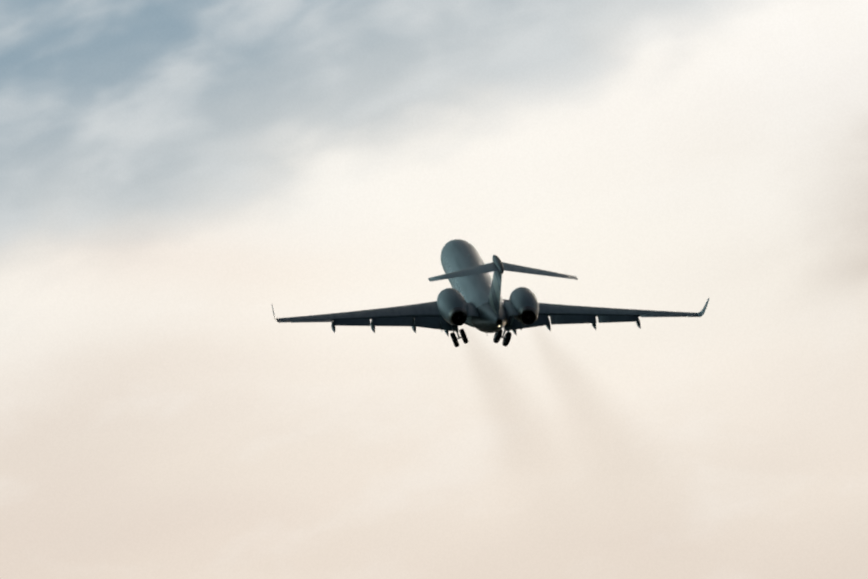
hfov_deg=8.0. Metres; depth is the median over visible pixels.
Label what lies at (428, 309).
wing
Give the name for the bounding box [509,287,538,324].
nacelle
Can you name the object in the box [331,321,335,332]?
flap track fairing
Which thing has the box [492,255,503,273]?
fin bullet
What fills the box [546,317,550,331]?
flap track fairing
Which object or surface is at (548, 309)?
wing
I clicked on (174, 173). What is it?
sky
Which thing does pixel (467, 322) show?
flap
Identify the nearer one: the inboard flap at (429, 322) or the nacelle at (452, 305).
the nacelle at (452, 305)
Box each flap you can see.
[333,318,370,325]
[372,317,412,325]
[414,317,458,331]
[464,319,474,327]
[504,315,548,330]
[550,315,596,324]
[597,315,638,322]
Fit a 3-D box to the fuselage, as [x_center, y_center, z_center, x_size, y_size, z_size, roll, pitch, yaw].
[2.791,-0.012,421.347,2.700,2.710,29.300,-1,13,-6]
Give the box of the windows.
[444,245,480,296]
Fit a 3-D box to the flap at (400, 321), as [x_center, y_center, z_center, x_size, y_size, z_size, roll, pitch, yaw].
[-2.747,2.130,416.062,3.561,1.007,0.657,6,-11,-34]
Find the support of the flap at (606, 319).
attached to the wing at (548, 309)
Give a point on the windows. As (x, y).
(452, 278)
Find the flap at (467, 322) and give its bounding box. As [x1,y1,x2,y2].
[464,319,474,327]
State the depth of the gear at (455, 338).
417.60 m
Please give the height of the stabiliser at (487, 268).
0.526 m
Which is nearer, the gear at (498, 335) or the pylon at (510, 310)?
the pylon at (510, 310)
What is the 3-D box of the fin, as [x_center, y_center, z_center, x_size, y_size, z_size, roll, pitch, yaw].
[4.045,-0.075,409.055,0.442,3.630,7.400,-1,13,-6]
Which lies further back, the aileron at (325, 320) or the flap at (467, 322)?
the flap at (467, 322)
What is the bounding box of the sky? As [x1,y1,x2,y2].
[0,0,867,578]
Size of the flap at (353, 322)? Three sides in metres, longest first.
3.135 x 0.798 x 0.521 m
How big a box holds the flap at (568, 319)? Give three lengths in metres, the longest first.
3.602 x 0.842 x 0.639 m
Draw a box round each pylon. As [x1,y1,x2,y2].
[462,302,478,316]
[503,302,522,315]
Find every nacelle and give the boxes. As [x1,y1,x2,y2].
[437,288,467,325]
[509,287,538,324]
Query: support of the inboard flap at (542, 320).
attached to the wing at (548, 309)
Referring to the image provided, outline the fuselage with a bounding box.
[441,239,506,332]
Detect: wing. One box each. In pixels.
[272,301,441,322]
[503,298,708,316]
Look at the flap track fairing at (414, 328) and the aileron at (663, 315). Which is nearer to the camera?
the aileron at (663, 315)
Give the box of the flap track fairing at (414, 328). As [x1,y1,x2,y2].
[411,318,415,332]
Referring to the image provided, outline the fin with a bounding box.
[488,271,501,316]
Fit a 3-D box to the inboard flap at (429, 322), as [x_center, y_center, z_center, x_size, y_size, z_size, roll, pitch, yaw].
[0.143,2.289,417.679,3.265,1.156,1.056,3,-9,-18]
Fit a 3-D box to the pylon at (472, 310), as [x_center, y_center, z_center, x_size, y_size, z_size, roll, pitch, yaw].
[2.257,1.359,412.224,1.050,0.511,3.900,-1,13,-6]
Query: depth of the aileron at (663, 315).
414.83 m
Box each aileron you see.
[290,319,331,322]
[640,315,686,316]
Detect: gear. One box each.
[450,325,467,346]
[493,316,514,346]
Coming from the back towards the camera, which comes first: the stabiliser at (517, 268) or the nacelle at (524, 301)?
the nacelle at (524, 301)
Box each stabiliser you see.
[428,262,499,281]
[502,262,577,279]
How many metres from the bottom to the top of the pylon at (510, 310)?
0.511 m

